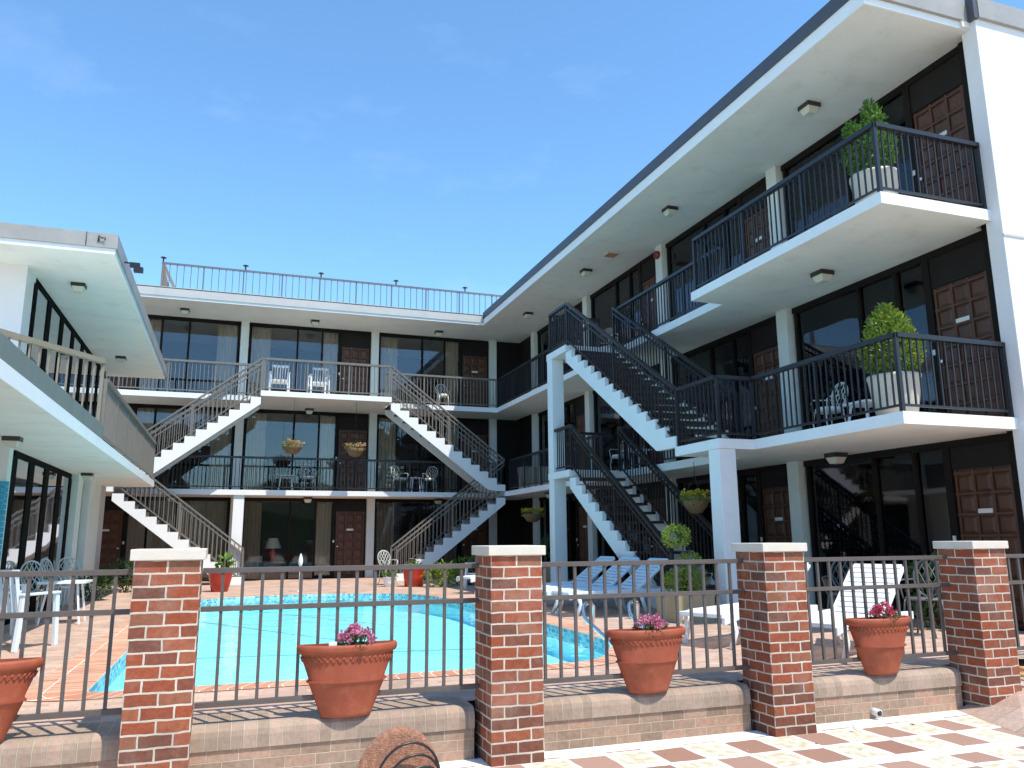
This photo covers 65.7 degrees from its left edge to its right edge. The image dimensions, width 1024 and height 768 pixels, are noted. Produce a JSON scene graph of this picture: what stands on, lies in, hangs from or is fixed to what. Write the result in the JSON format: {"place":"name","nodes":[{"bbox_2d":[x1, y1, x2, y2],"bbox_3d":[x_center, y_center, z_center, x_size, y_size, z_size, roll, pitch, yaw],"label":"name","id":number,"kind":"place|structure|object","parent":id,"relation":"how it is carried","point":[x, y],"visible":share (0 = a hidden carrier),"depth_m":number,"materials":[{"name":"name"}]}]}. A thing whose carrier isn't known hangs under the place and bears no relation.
{"place":"outdoors","nodes":[
{"label":"outdoors","id":0,"kind":"place"},
{"bbox_2d":[203,593,742,758],"bbox_3d":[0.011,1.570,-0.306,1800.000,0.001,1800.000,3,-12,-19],"label":"ground","id":1,"kind":"structure","parent":0,"point":[741,681],"depth_m":9.02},
{"bbox_2d":[0,721,120,767],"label":"wall","id":2,"kind":"structure","parent":1,"relation":"on","point":[90,745],"depth_m":4.96,"materials":[{"name":"brick"}]},
{"bbox_2d":[0,657,43,741],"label":"flower pot","id":3,"kind":"object","parent":2,"relation":"on","point":[17,675],"visible":1,"depth_m":4.85,"materials":[{"name":"ceramic"}]},
{"bbox_2d":[0,569,132,721],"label":"fence panel","id":4,"kind":"object","parent":2,"relation":"on","point":[91,613],"visible":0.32,"depth_m":5.07,"materials":[{"name":"paint"}]},
{"bbox_2d":[117,548,207,767],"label":"brick pillar","id":5,"kind":"structure","parent":1,"relation":"on","point":[159,690],"depth_m":4.98,"materials":[{"name":"brick"}]},
{"bbox_2d":[189,696,474,767],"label":"wall","id":6,"kind":"structure","parent":1,"relation":"on","point":[304,737],"depth_m":5.45,"materials":[{"name":"brick"}]},
{"bbox_2d":[194,563,478,708],"bbox_3d":[-1.183,1.761,5.661,1.964,0.907,0.036,3,-12,-19],"label":"fence panel","id":7,"kind":"object","parent":6,"relation":"on","point":[337,604],"visible":0.9,"depth_m":5.66,"materials":[{"name":"paint"}]},
{"bbox_2d":[296,622,396,717],"bbox_3d":[-1.136,1.983,5.515,0.704,0.628,0.251,3,-12,-19],"label":"flower pot","id":8,"kind":"object","parent":6,"relation":"on","point":[346,679],"visible":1,"depth_m":5.46,"materials":[{"name":"ceramic"}]},
{"bbox_2d":[472,545,545,766],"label":"brick pillar","id":9,"kind":"structure","parent":1,"relation":"on","point":[509,711],"depth_m":5.75,"materials":[{"name":"brick"}]},
{"bbox_2d":[544,677,750,751],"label":"wall","id":10,"kind":"structure","parent":1,"relation":"on","point":[591,716],"depth_m":6.25,"materials":[{"name":"brick"}]},
{"bbox_2d":[542,559,749,683],"bbox_3d":[1.058,1.945,6.424,1.963,1.030,0.048,3,-12,-19],"label":"fence panel","id":11,"kind":"object","parent":10,"relation":"on","point":[620,595],"visible":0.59,"depth_m":6.45,"materials":[{"name":"paint"}]},
{"bbox_2d":[606,613,685,693],"bbox_3d":[1.106,2.128,6.286,0.704,0.608,0.243,3,-12,-19],"label":"flower pot","id":12,"kind":"object","parent":10,"relation":"on","point":[647,659],"visible":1,"depth_m":6.23,"materials":[{"name":"ceramic"}]},
{"bbox_2d":[731,543,816,736],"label":"brick pillar","id":13,"kind":"structure","parent":1,"relation":"on","point":[775,639],"depth_m":6.54,"materials":[{"name":"brick"}]},
{"bbox_2d":[812,662,962,723],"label":"wall","id":14,"kind":"structure","parent":1,"relation":"on","point":[850,693],"depth_m":7.03,"materials":[{"name":"brick"}]},
{"bbox_2d":[845,600,910,674],"bbox_3d":[3.315,2.248,7.049,0.704,0.635,0.250,3,-12,-19],"label":"flower pot","id":15,"kind":"object","parent":14,"relation":"on","point":[879,641],"visible":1,"depth_m":6.98,"materials":[{"name":"ceramic"}]},
{"bbox_2d":[804,555,957,664],"bbox_3d":[3.260,2.078,7.182,1.883,1.030,0.048,3,-12,-19],"label":"fence panel","id":16,"kind":"object","parent":14,"relation":"on","point":[863,587],"visible":0.6,"depth_m":7.24,"materials":[{"name":"paint"}]},
{"bbox_2d":[933,541,1021,706],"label":"brick pillar","id":17,"kind":"structure","parent":1,"relation":"on","point":[979,621],"depth_m":7.30,"materials":[{"name":"brick"}]},
{"bbox_2d":[1005,554,1023,649],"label":"fence panel","id":18,"kind":"object","parent":17,"relation":"attached to","point":[1020,581],"visible":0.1,"depth_m":7.79,"materials":[{"name":"paint"}]},
{"bbox_2d":[0,0,1023,314],"label":"sky","id":19,"kind":"structure","parent":0,"point":[454,145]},
{"bbox_2d":[1,572,1023,728],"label":"pool deck","id":20,"kind":"structure","parent":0,"point":[55,654],"depth_m":8.91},
{"bbox_2d":[0,570,60,652],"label":"armchair","id":21,"kind":"object","parent":20,"relation":"on","point":[17,600],"visible":0.54,"depth_m":8.94,"materials":[{"name":"white plastic"}]},
{"bbox_2d":[20,560,60,623],"bbox_3d":[-7.290,3.193,12.231,0.499,0.930,0.491,-5,-12,20],"label":"garden chair","id":22,"kind":"object","parent":20,"relation":"on","point":[33,579],"visible":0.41,"depth_m":12.33,"materials":[{"name":"metal"}]},
{"bbox_2d":[37,558,73,611],"bbox_3d":[-7.868,3.482,13.687,0.499,0.930,0.491,-1,-11,1],"label":"garden chair","id":23,"kind":"object","parent":20,"relation":"on","point":[51,567],"visible":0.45,"depth_m":13.66,"materials":[{"name":"metal"}]},
{"bbox_2d":[36,579,92,625],"bbox_3d":[-6.754,3.288,11.953,0.640,0.624,0.640,3,-12,-19],"label":"side table","id":24,"kind":"object","parent":20,"relation":"on","point":[78,582],"visible":0.83,"depth_m":11.80,"materials":[{"name":"white plastic"}]},
{"bbox_2d":[56,557,86,608],"bbox_3d":[-8.290,3.723,14.908,0.499,0.930,0.491,-10,-14,40],"label":"garden chair","id":25,"kind":"object","parent":20,"relation":"on","point":[64,558],"visible":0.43,"depth_m":15.05,"materials":[{"name":"metal"}]},
{"bbox_2d":[0,222,166,625],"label":"hotel wing","id":26,"kind":"structure","parent":20,"relation":"on","point":[76,330],"depth_m":12.63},
{"bbox_2d":[0,481,8,559],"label":"wall panel","id":27,"kind":"object","parent":26,"relation":"hanging from","point":[4,496],"visible":1,"depth_m":10.44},
{"bbox_2d":[0,450,71,625],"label":"window","id":28,"kind":"structure","parent":26,"relation":"in","point":[36,523],"depth_m":13.15,"materials":[{"name":"black glass"}]},
{"bbox_2d":[26,278,105,418],"bbox_3d":[-8.624,0.276,15.445,0.120,2.527,7.680,3,-12,-19],"label":"window","id":29,"kind":"structure","parent":26,"relation":"in","point":[48,323],"depth_m":14.14,"materials":[{"name":"black glass"}]},
{"bbox_2d":[75,567,113,600],"bbox_3d":[-8.697,4.209,16.452,0.811,0.802,0.946,3,-12,-19],"label":"shrub","id":30,"kind":"object","parent":20,"relation":"on","point":[102,587],"visible":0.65,"depth_m":16.47,"materials":[{"name":"green plant"}]},
{"bbox_2d":[100,557,133,592],"bbox_3d":[-9.307,4.642,19.082,1.299,0.982,0.987,3,-12,-19],"label":"shrub","id":31,"kind":"object","parent":20,"relation":"on","point":[126,583],"visible":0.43,"depth_m":19.04,"materials":[{"name":"green plant"}]},
{"bbox_2d":[112,450,243,584],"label":"staircase","id":32,"kind":"structure","parent":20,"relation":"on","point":[161,531],"depth_m":21.91,"materials":[{"name":"white paint"}]},
{"bbox_2d":[208,551,235,591],"bbox_3d":[-7.013,4.533,19.178,0.655,0.945,0.609,3,-12,-19],"label":"potted plant","id":33,"kind":"object","parent":20,"relation":"on","point":[215,581],"visible":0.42,"depth_m":18.99,"materials":[{"name":"green plant"}]},
{"bbox_2d":[262,561,281,578],"bbox_3d":[-7.733,5.982,25.542,0.600,0.549,0.500,3,-12,-19],"label":"bedside table","id":34,"kind":"object","parent":20,"relation":"on","point":[272,575],"visible":0.75,"depth_m":25.34,"materials":[{"name":"brown wood"}]},
{"bbox_2d":[265,538,280,560],"bbox_3d":[-7.737,5.358,25.664,0.520,0.720,0.520,3,-12,-19],"label":"table lamp","id":35,"kind":"object","parent":34,"relation":"on","point":[272,543],"visible":1,"depth_m":25.55,"materials":[{"name":"red ceramic"}]},
{"bbox_2d":[98,256,529,582],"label":"hotel wing","id":36,"kind":"structure","parent":20,"relation":"on","point":[350,510],"depth_m":26.24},
{"bbox_2d":[98,510,123,582],"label":"door","id":37,"kind":"structure","parent":36,"relation":"in","point":[113,519],"depth_m":23.53,"materials":[{"name":"brown wood"}]},
{"bbox_2d":[107,376,134,389],"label":"door","id":38,"kind":"structure","parent":36,"relation":"in","point":[125,380],"depth_m":24.42,"materials":[{"name":"brown wood"}]},
{"bbox_2d":[105,496,230,582],"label":"window","id":39,"kind":"structure","parent":36,"relation":"in","point":[125,517],"depth_m":23.98,"materials":[{"name":"brown metal"}]},
{"bbox_2d":[128,403,235,489],"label":"window","id":40,"kind":"structure","parent":36,"relation":"in","point":[133,405],"depth_m":24.68,"materials":[{"name":"brown metal"}]},
{"bbox_2d":[134,314,240,394],"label":"window","id":41,"kind":"structure","parent":36,"relation":"in","point":[163,318],"depth_m":25.29,"materials":[{"name":"brown metal"}]},
{"bbox_2d":[117,357,263,487],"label":"staircase","id":42,"kind":"structure","parent":36,"relation":"attached to","point":[177,453],"depth_m":22.84,"materials":[{"name":"white paint"}]},
{"bbox_2d":[268,365,290,391],"bbox_3d":[-7.006,-0.102,23.884,0.610,0.817,0.691,3,-12,-19],"label":"armchair","id":43,"kind":"object","parent":36,"relation":"on","point":[278,380],"visible":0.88,"depth_m":23.68,"materials":[{"name":"white plastic"}]},
{"bbox_2d":[280,399,304,453],"bbox_3d":[-6.495,1.258,23.572,0.728,1.670,0.762,3,-12,-19],"label":"hanging basket","id":44,"kind":"object","parent":36,"relation":"hanging from","point":[288,447],"visible":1,"depth_m":23.27,"materials":[{"name":"wicker"}]},
{"bbox_2d":[241,409,368,490],"bbox_3d":[-6.704,2.221,25.874,3.970,2.679,0.120,3,-12,-19],"label":"window","id":45,"kind":"structure","parent":36,"relation":"in","point":[337,418],"depth_m":26.03,"materials":[{"name":"brown metal"}]},
{"bbox_2d":[244,498,366,579],"bbox_3d":[-6.686,4.927,25.346,3.970,2.530,0.120,3,-12,-19],"label":"window","id":46,"kind":"structure","parent":36,"relation":"in","point":[334,501],"depth_m":25.50,"materials":[{"name":"brown metal"}]},
{"bbox_2d":[247,322,370,395],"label":"window","id":47,"kind":"structure","parent":36,"relation":"in","point":[297,328],"depth_m":26.59,"materials":[{"name":"brown metal"}]},
{"bbox_2d":[308,367,329,393],"bbox_3d":[-5.934,-0.027,24.306,0.610,0.817,0.691,5,-12,-24],"label":"armchair","id":48,"kind":"object","parent":36,"relation":"on","point":[318,383],"visible":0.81,"depth_m":24.12,"materials":[{"name":"white plastic"}]},
{"bbox_2d":[334,511,364,577],"bbox_3d":[-5.278,5.197,25.762,0.930,2.100,0.140,3,-12,-19],"label":"door","id":49,"kind":"structure","parent":36,"relation":"in","point":[349,535],"depth_m":25.79,"materials":[{"name":"brown wood"}]},
{"bbox_2d":[337,430,366,490],"bbox_3d":[-5.296,2.564,26.277,0.930,2.100,0.140,3,-12,-19],"label":"door","id":50,"kind":"structure","parent":36,"relation":"in","point":[345,436],"depth_m":26.27,"materials":[{"name":"brown wood"}]},
{"bbox_2d":[340,347,368,395],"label":"door","id":51,"kind":"structure","parent":36,"relation":"in","point":[349,354],"depth_m":26.87,"materials":[{"name":"brown wood"}]},
{"bbox_2d":[344,404,365,456],"bbox_3d":[-4.766,1.378,24.168,0.693,1.700,0.692,3,-12,-19],"label":"hanging basket","id":52,"kind":"object","parent":36,"relation":"hanging from","point":[354,452],"visible":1,"depth_m":23.90,"materials":[{"name":"wicker"}]},
{"bbox_2d":[373,499,488,576],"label":"window","id":53,"kind":"structure","parent":36,"relation":"in","point":[459,546],"depth_m":26.79,"materials":[{"name":"brown metal"}]},
{"bbox_2d":[375,414,488,492],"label":"window","id":54,"kind":"structure","parent":36,"relation":"in","point":[378,415],"depth_m":27.29,"materials":[{"name":"brown metal"}]},
{"bbox_2d":[378,333,488,407],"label":"window","id":55,"kind":"structure","parent":36,"relation":"in","point":[460,346],"depth_m":28.00,"materials":[{"name":"brown metal"}]},
{"bbox_2d":[385,366,505,492],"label":"staircase","id":56,"kind":"structure","parent":36,"relation":"attached to","point":[465,469],"depth_m":25.02,"materials":[{"name":"white paint"}]},
{"bbox_2d":[461,512,486,574],"bbox_3d":[-1.285,5.439,27.138,0.930,2.100,0.140,3,-12,-19],"label":"door","id":57,"kind":"structure","parent":36,"relation":"in","point":[478,537],"depth_m":27.17,"materials":[{"name":"brown wood"}]},
{"bbox_2d":[462,434,486,492],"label":"door","id":58,"kind":"structure","parent":36,"relation":"in","point":[483,437],"depth_m":27.74,"materials":[{"name":"brown wood"}]},
{"bbox_2d":[462,355,486,406],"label":"door","id":59,"kind":"structure","parent":36,"relation":"in","point":[473,366],"depth_m":28.23,"materials":[{"name":"brown wood"}]},
{"bbox_2d":[25,592,616,700],"bbox_3d":[-2.777,3.691,12.578,6.360,0.001,12.080,3,-12,-19],"label":"pool coping","id":60,"kind":"object","parent":20,"relation":"on","point":[75,674],"visible":0.53,"depth_m":7.38,"materials":[{"name":"brick"}]},
{"bbox_2d":[88,593,609,712],"bbox_3d":[-2.762,3.885,12.546,5.430,0.389,11.480,3,-12,-19],"label":"pool basin","id":61,"kind":"object","parent":20,"relation":"in","point":[206,653],"visible":0.23,"depth_m":12.69,"materials":[{"name":"liquid"}]},
{"bbox_2d":[200,597,589,646],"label":"pool water","id":62,"kind":"structure","parent":61,"relation":"in","point":[327,598],"depth_m":15.88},
{"bbox_2d":[403,559,424,586],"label":"potted plant","id":63,"kind":"object","parent":20,"relation":"on","point":[417,580],"visible":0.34,"depth_m":20.45,"materials":[{"name":"green plant"}]},
{"bbox_2d":[420,558,459,586],"bbox_3d":[-1.833,4.899,20.380,1.037,0.841,0.906,3,-12,-19],"label":"shrub","id":64,"kind":"object","parent":20,"relation":"on","point":[449,573],"visible":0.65,"depth_m":20.33,"materials":[{"name":"green plant"}]},
{"bbox_2d":[390,460,505,580],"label":"staircase","id":65,"kind":"structure","parent":20,"relation":"on","point":[453,537],"depth_m":24.66,"materials":[{"name":"white paint"}]},
{"bbox_2d":[447,554,474,585],"bbox_3d":[-1.134,5.011,21.163,1.357,1.001,1.000,3,-12,-19],"label":"shrub","id":66,"kind":"object","parent":20,"relation":"on","point":[469,560],"visible":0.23,"depth_m":21.13,"materials":[{"name":"green plant"}]},
{"bbox_2d":[546,556,614,605],"bbox_3d":[0.951,3.629,14.578,1.904,0.874,0.724,4,-12,-22],"label":"sun lounger","id":67,"kind":"object","parent":20,"relation":"on","point":[582,577],"visible":0.4,"depth_m":14.76,"materials":[{"name":"blue plastic"}]},
{"bbox_2d":[542,557,642,612],"bbox_3d":[1.292,3.466,13.759,1.904,0.874,0.724,5,-12,-25],"label":"sun lounger","id":68,"kind":"object","parent":20,"relation":"on","point":[611,572],"visible":0.41,"depth_m":13.89,"materials":[{"name":"blue plastic"}]},
{"bbox_2d":[551,558,672,617],"bbox_3d":[1.633,3.308,12.959,1.904,0.874,0.724,4,-12,-23],"label":"sun lounger","id":69,"kind":"object","parent":20,"relation":"on","point":[640,571],"visible":0.6,"depth_m":12.95,"materials":[{"name":"blue plastic"}]},
{"bbox_2d":[581,599,677,655],"bbox_3d":[1.249,2.985,8.569,0.856,1.207,1.145,3,-12,-19],"label":"pool ladder","id":70,"kind":"object","parent":20,"relation":"on","point":[595,628],"visible":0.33,"depth_m":8.88,"materials":[{"name":"silver metal"}]},
{"bbox_2d":[569,424,715,608],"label":"staircase","id":71,"kind":"structure","parent":20,"relation":"on","point":[612,535],"depth_m":15.63,"materials":[{"name":"white paint"}]},
{"bbox_2d":[656,522,714,623],"bbox_3d":[2.558,2.775,11.767,0.722,1.427,0.719,3,-12,-19],"label":"potted plant","id":72,"kind":"object","parent":20,"relation":"on","point":[670,612],"visible":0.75,"depth_m":11.63,"materials":[{"name":"green plant"}]},
{"bbox_2d":[469,0,1023,630],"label":"hotel wing","id":73,"kind":"structure","parent":20,"relation":"on","point":[749,250],"depth_m":12.63,"materials":[{"name":"paint"}]},
{"bbox_2d":[521,492,543,522],"bbox_3d":[0.618,3.603,23.145,0.758,0.868,0.725,3,-12,-19],"label":"hanging basket","id":74,"kind":"object","parent":73,"relation":"hanging from","point":[532,518],"visible":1,"depth_m":22.96,"materials":[{"name":"green plant"}]},
{"bbox_2d":[537,301,581,386],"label":"window","id":75,"kind":"structure","parent":73,"relation":"in","point":[543,334],"depth_m":26.63,"materials":[{"name":"brown metal"}]},
{"bbox_2d":[538,395,584,468],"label":"window","id":76,"kind":"structure","parent":73,"relation":"in","point":[569,406],"depth_m":26.04,"materials":[{"name":"brown metal"}]},
{"bbox_2d":[539,491,586,579],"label":"window","id":77,"kind":"structure","parent":73,"relation":"in","point":[572,513],"depth_m":23.89,"materials":[{"name":"glass"}]},
{"bbox_2d":[576,414,585,467],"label":"door","id":78,"kind":"structure","parent":73,"relation":"in","point":[580,420],"depth_m":23.45,"materials":[{"name":"brown wood"}]},
{"bbox_2d":[577,506,588,572],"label":"door","id":79,"kind":"structure","parent":73,"relation":"in","point":[583,520],"depth_m":22.92,"materials":[{"name":"brown wood"}]},
{"bbox_2d":[590,252,653,346],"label":"window","id":80,"kind":"structure","parent":73,"relation":"in","point":[627,285],"depth_m":21.69,"materials":[{"name":"brown metal"}]},
{"bbox_2d":[593,364,658,470],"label":"window","id":81,"kind":"structure","parent":73,"relation":"in","point":[606,420],"depth_m":21.75,"materials":[{"name":"black glass"}]},
{"bbox_2d":[596,481,662,585],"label":"window","id":82,"kind":"structure","parent":73,"relation":"in","point":[604,549],"depth_m":20.63,"materials":[{"name":"black glass"}]},
{"bbox_2d":[642,275,657,333],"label":"door","id":83,"kind":"structure","parent":73,"relation":"in","point":[650,282],"depth_m":19.96,"materials":[{"name":"brown wood"}]},
{"bbox_2d":[565,302,739,450],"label":"staircase","id":84,"kind":"structure","parent":73,"relation":"on","point":[605,375],"depth_m":15.49,"materials":[{"name":"white paint"}]},
{"bbox_2d":[651,498,668,585],"bbox_3d":[3.544,3.763,18.722,0.140,2.100,0.930,3,-12,-19],"label":"door","id":85,"kind":"structure","parent":73,"relation":"in","point":[653,510],"depth_m":18.88,"materials":[{"name":"brown wood"}]},
{"bbox_2d":[680,462,710,513],"bbox_3d":[3.241,1.842,14.058,0.583,0.928,0.587,3,-12,-19],"label":"hanging basket","id":86,"kind":"object","parent":73,"relation":"hanging from","point":[694,506],"visible":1,"depth_m":13.91,"materials":[{"name":"green plant"}]},
{"bbox_2d":[665,176,765,321],"bbox_3d":[4.471,-2.444,17.212,0.120,2.699,4.050,3,-12,-19],"label":"window","id":87,"kind":"structure","parent":73,"relation":"in","point":[679,250],"depth_m":17.98,"materials":[{"name":"black glass"}]},
{"bbox_2d":[673,315,775,460],"bbox_3d":[4.491,0.347,16.667,0.120,2.679,4.050,3,-12,-19],"label":"window","id":88,"kind":"structure","parent":73,"relation":"in","point":[731,354],"depth_m":16.63,"materials":[{"name":"glass"}]},
{"bbox_2d":[676,463,786,590],"bbox_3d":[4.509,3.053,16.139,0.120,2.530,4.050,3,-12,-19],"label":"window","id":89,"kind":"structure","parent":73,"relation":"in","point":[750,495],"depth_m":15.85,"materials":[{"name":"brown metal"}]},
{"bbox_2d":[744,205,770,261],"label":"door","id":90,"kind":"structure","parent":73,"relation":"in","point":[763,209],"depth_m":15.91,"materials":[{"name":"brown wood"}]},
{"bbox_2d":[753,345,783,437],"bbox_3d":[4.966,0.331,15.199,0.140,2.100,0.930,3,-12,-19],"label":"door","id":91,"kind":"structure","parent":73,"relation":"in","point":[765,360],"depth_m":15.30,"materials":[{"name":"brown wood"}]},
{"bbox_2d":[762,486,791,542],"bbox_3d":[5.011,2.966,14.694,0.082,2.100,0.930,3,-12,-19],"label":"door","id":92,"kind":"structure","parent":73,"relation":"in","point":[776,506],"depth_m":14.83,"materials":[{"name":"brown wood"}]},
{"bbox_2d":[810,382,847,427],"bbox_3d":[4.987,0.416,12.438,0.499,0.930,0.491,2,-11,-14],"label":"garden chair","id":93,"kind":"object","parent":73,"relation":"on","point":[832,406],"visible":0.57,"depth_m":12.42,"materials":[{"name":"metal"}]},
{"bbox_2d":[842,399,872,420],"bbox_3d":[5.226,0.499,11.646,0.500,0.454,0.500,3,-12,-19],"label":"side table","id":94,"kind":"object","parent":73,"relation":"on","point":[863,403],"visible":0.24,"depth_m":11.66,"materials":[{"name":"white plastic"}]},
{"bbox_2d":[839,97,898,203],"bbox_3d":[4.981,-3.186,11.053,0.772,1.787,0.778,3,-12,-19],"label":"potted plant","id":95,"kind":"object","parent":73,"relation":"on","point":[868,116],"visible":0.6,"depth_m":10.94,"materials":[{"name":"green plant"}]},
{"bbox_2d":[781,46,969,239],"bbox_3d":[5.911,-3.242,13.175,0.120,2.699,4.050,3,-12,-19],"label":"window","id":96,"kind":"structure","parent":73,"relation":"in","point":[896,104],"depth_m":13.80,"materials":[{"name":"glass"}]},
{"bbox_2d":[857,302,926,415],"bbox_3d":[5.002,-0.321,10.470,0.883,1.609,0.876,3,-12,-19],"label":"potted plant","id":97,"kind":"object","parent":73,"relation":"on","point":[889,322],"visible":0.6,"depth_m":10.31,"materials":[{"name":"green plant"}]},
{"bbox_2d":[792,231,1004,429],"bbox_3d":[5.930,-0.451,12.630,0.120,2.679,4.050,3,-12,-19],"label":"window","id":98,"kind":"structure","parent":73,"relation":"in","point":[835,320],"depth_m":13.15,"materials":[{"name":"glass"}]},
{"bbox_2d":[803,433,1023,630],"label":"window","id":99,"kind":"structure","parent":73,"relation":"in","point":[903,500],"depth_m":12.41,"materials":[{"name":"glass"}]},
{"bbox_2d":[913,84,977,207],"bbox_3d":[6.386,-3.248,11.704,0.140,2.100,0.930,3,-12,-19],"label":"door","id":100,"kind":"structure","parent":73,"relation":"in","point":[946,116],"depth_m":11.70,"materials":[{"name":"brown wood"}]},
{"bbox_2d":[933,270,1003,416],"bbox_3d":[6.405,-0.467,11.161,0.140,2.100,0.930,3,-12,-19],"label":"door","id":101,"kind":"structure","parent":73,"relation":"in","point":[962,306],"depth_m":11.17,"materials":[{"name":"brown wood"}]},
{"bbox_2d":[953,464,1023,628],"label":"door","id":102,"kind":"structure","parent":73,"relation":"in","point":[986,505],"depth_m":10.67,"materials":[{"name":"brown wood"}]},
{"bbox_2d":[679,562,817,649],"bbox_3d":[2.836,2.610,9.485,1.904,0.897,0.724,9,-14,-38],"label":"sun lounger","id":103,"kind":"object","parent":20,"relation":"on","point":[712,613],"visible":0.27,"depth_m":9.10,"materials":[{"name":"white plastic"}]},
{"bbox_2d":[821,561,860,613],"bbox_3d":[4.506,2.830,10.783,0.491,0.930,0.499,-8,-14,35],"label":"garden chair","id":104,"kind":"object","parent":20,"relation":"on","point":[836,592],"visible":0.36,"depth_m":10.97,"materials":[{"name":"grey metal"}]},
{"bbox_2d":[811,564,913,663],"bbox_3d":[3.583,2.414,8.506,1.904,0.897,0.724,10,-15,-42],"label":"sun lounger","id":105,"kind":"object","parent":20,"relation":"on","point":[815,621],"visible":0.33,"depth_m":8.84,"materials":[{"name":"white plastic"}]},
{"bbox_2d":[899,559,945,637],"bbox_3d":[5.110,2.642,9.841,0.499,0.930,0.491,9,-14,-38],"label":"garden chair","id":106,"kind":"object","parent":20,"relation":"on","point":[925,598],"visible":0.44,"depth_m":9.97,"materials":[{"name":"grey metal"}]},
{"bbox_2d":[901,551,945,629],"bbox_3d":[5.635,2.751,10.521,0.821,1.081,0.899,3,-12,-19],"label":"garden chair","id":107,"kind":"object","parent":20,"relation":"on","point":[936,618],"visible":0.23,"depth_m":10.51,"materials":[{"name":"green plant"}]},
{"bbox_2d":[519,466,548,488],"bbox_3d":[0.709,2.984,24.933,1.070,0.728,0.950,3,-12,-19],"label":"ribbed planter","id":108,"kind":"object","parent":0,"point":[544,483],"visible":0.16,"depth_m":24.59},
{"bbox_2d":[439,710,1023,767],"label":"patio paving","id":109,"kind":"structure","parent":0,"point":[952,739],"depth_m":5.92,"materials":[{"name":"tile"}]},
{"bbox_2d":[357,726,439,767],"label":"wire garden chair","id":110,"kind":"object","parent":109,"relation":"on","point":[402,747],"visible":1,"depth_m":2.66,"materials":[{"name":"black metal"}]},
{"bbox_2d":[944,659,1023,734],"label":"pavement","id":111,"kind":"structure","parent":0,"point":[1007,713],"depth_m":6.90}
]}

